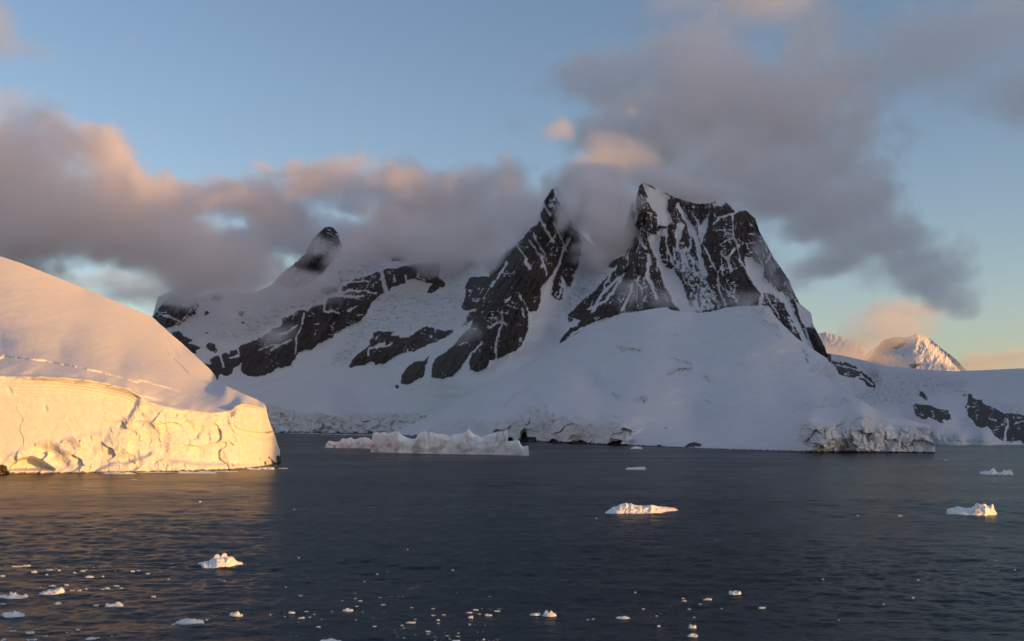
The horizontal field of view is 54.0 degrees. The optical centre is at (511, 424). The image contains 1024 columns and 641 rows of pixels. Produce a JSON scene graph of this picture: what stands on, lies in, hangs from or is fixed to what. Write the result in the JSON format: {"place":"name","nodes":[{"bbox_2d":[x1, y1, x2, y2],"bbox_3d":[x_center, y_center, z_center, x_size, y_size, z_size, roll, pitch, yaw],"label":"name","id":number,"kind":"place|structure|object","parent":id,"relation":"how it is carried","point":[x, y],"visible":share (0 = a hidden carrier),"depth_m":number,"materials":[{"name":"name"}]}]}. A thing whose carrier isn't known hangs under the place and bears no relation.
{"place":"outdoors","nodes":[
{"label":"outdoors","id":0,"kind":"place"},
{"bbox_2d":[0,256,280,473],"bbox_3d":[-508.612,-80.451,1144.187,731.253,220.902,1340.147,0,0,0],"label":"snow island","id":1,"kind":"structure","parent":0,"point":[91,382],"depth_m":547.45,"materials":[{"name":"white snow"}]},
{"bbox_2d":[151,183,829,432],"bbox_3d":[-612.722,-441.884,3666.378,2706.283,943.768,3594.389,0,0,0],"label":"mountain","id":2,"kind":"structure","parent":0,"point":[327,332],"depth_m":3077.82,"materials":[{"name":"white snow"}]},
{"bbox_2d":[0,433,1023,640],"bbox_3d":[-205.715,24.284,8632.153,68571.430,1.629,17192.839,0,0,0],"label":"water","id":3,"kind":"structure","parent":0,"point":[780,535],"depth_m":197.79,"materials":[{"name":"blue liquid"}]},
{"bbox_2d":[2,610,24,617],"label":"ice floe","id":4,"kind":"object","parent":3,"relation":"on","point":[11,614],"visible":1,"depth_m":125.70,"materials":[{"name":"white ice"}]},
{"bbox_2d":[0,594,27,598],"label":"ice floe","id":5,"kind":"object","parent":3,"relation":"on","point":[13,596],"visible":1,"depth_m":139.20,"materials":[{"name":"white ice"}]},
{"bbox_2d":[39,587,64,594],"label":"ice floe","id":6,"kind":"object","parent":3,"relation":"on","point":[60,590],"visible":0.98,"depth_m":142.73,"materials":[{"name":"white ice"}]},
{"bbox_2d":[105,602,122,606],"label":"ice floe","id":7,"kind":"object","parent":3,"relation":"on","point":[118,604],"visible":1,"depth_m":133.05,"materials":[{"name":"white ice"}]},
{"bbox_2d":[103,472,135,473],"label":"ice floe","id":8,"kind":"object","parent":3,"relation":"on","point":[118,473],"visible":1,"depth_m":493.80,"materials":[{"name":"white ice"}]},
{"bbox_2d":[136,472,177,472],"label":"ice floe","id":9,"kind":"object","parent":3,"relation":"on","point":[156,472],"visible":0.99,"depth_m":506.01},
{"bbox_2d":[175,618,203,624],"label":"ice floe","id":10,"kind":"object","parent":3,"relation":"on","point":[187,621],"visible":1,"depth_m":121.31,"materials":[{"name":"white ice"}]},
{"bbox_2d":[178,471,214,473],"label":"ice floe","id":11,"kind":"object","parent":3,"relation":"on","point":[198,472],"visible":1,"depth_m":501.03,"materials":[{"name":"white ice"}]},
{"bbox_2d":[198,553,242,567],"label":"iceberg","id":12,"kind":"object","parent":3,"relation":"on","point":[222,560],"visible":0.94,"depth_m":170.48,"materials":[{"name":"white ice"}]},
{"bbox_2d":[229,611,242,616],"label":"ice floe","id":13,"kind":"object","parent":3,"relation":"on","point":[237,614],"visible":1,"depth_m":126.31,"materials":[{"name":"white ice"}]},
{"bbox_2d":[247,467,260,469],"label":"ice floe","id":14,"kind":"object","parent":3,"relation":"on","point":[249,468],"visible":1,"depth_m":542.06,"materials":[{"name":"white ice"}]},
{"bbox_2d":[260,467,273,469],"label":"ice floe","id":15,"kind":"object","parent":3,"relation":"on","point":[268,468],"visible":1,"depth_m":544.46,"materials":[{"name":"white ice"}]},
{"bbox_2d":[320,638,340,640],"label":"ice floe","id":16,"kind":"object","parent":3,"relation":"on","point":[331,639],"visible":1,"depth_m":111.52,"materials":[{"name":"white ice"}]},
{"bbox_2d":[325,437,370,448],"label":"iceberg","id":17,"kind":"object","parent":3,"relation":"on","point":[362,442],"visible":0.87,"depth_m":1036.68,"materials":[{"name":"white ice"}]},
{"bbox_2d":[370,429,528,455],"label":"iceberg","id":18,"kind":"object","parent":3,"relation":"on","point":[468,441],"visible":0.96,"depth_m":832.53,"materials":[{"name":"white ice"}]},
{"bbox_2d":[530,613,540,615],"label":"ice floe","id":19,"kind":"object","parent":3,"relation":"on","point":[535,614],"visible":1,"depth_m":126.73,"materials":[{"name":"white ice"}]},
{"bbox_2d":[542,610,555,616],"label":"ice floe","id":20,"kind":"object","parent":3,"relation":"on","point":[546,613],"visible":1,"depth_m":126.35,"materials":[{"name":"white ice"}]},
{"bbox_2d":[616,616,629,618],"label":"ice floe","id":21,"kind":"object","parent":3,"relation":"on","point":[621,617],"visible":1,"depth_m":124.70,"materials":[{"name":"white ice"}]},
{"bbox_2d":[626,467,645,469],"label":"iceberg","id":22,"kind":"object","parent":3,"relation":"on","point":[636,468],"visible":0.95,"depth_m":547.92,"materials":[{"name":"white ice"}]},
{"bbox_2d":[605,503,677,513],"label":"iceberg","id":23,"kind":"object","parent":3,"relation":"on","point":[628,508],"visible":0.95,"depth_m":274.83,"materials":[{"name":"white ice"}]},
{"bbox_2d":[687,633,697,636],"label":"ice floe","id":24,"kind":"object","parent":3,"relation":"on","point":[693,635],"visible":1,"depth_m":113.99,"materials":[{"name":"white ice"}]},
{"bbox_2d":[729,590,740,594],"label":"ice floe","id":25,"kind":"object","parent":3,"relation":"on","point":[734,592],"visible":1,"depth_m":142.59,"materials":[{"name":"white ice"}]},
{"bbox_2d":[946,503,996,515],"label":"iceberg","id":26,"kind":"object","parent":3,"relation":"on","point":[982,509],"visible":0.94,"depth_m":269.41,"materials":[{"name":"white ice"}]},
{"bbox_2d":[980,468,1012,474],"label":"iceberg","id":27,"kind":"object","parent":3,"relation":"on","point":[992,471],"visible":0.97,"depth_m":486.32,"materials":[{"name":"white ice"}]},
{"bbox_2d":[0,0,1023,370],"label":"sky","id":28,"kind":"structure","parent":0,"point":[150,149],"materials":[{"name":"blue"}]},
{"bbox_2d":[387,305,934,452],"bbox_3d":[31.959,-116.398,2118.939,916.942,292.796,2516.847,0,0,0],"label":"snow hill","id":29,"kind":"structure","parent":0,"point":[759,378],"depth_m":1542.81,"materials":[{"name":"white snow"}]},
{"bbox_2d":[818,332,868,359],"bbox_3d":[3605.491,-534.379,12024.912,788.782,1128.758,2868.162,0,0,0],"label":"peak","id":30,"kind":"structure","parent":0,"point":[835,344],"depth_m":11404.66,"materials":[{"name":"white snow"}]},
{"bbox_2d":[863,334,966,370],"bbox_3d":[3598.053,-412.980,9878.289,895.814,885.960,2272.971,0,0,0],"label":"peak","id":31,"kind":"structure","parent":0,"point":[916,351],"depth_m":9218.82,"materials":[{"name":"white snow"}]},
{"bbox_2d":[827,353,1023,444],"bbox_3d":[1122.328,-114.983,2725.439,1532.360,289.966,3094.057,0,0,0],"label":"glacier","id":32,"kind":"object","parent":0,"point":[979,407],"visible":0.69,"depth_m":2094.54,"materials":[{"name":"white snow"}]}
]}

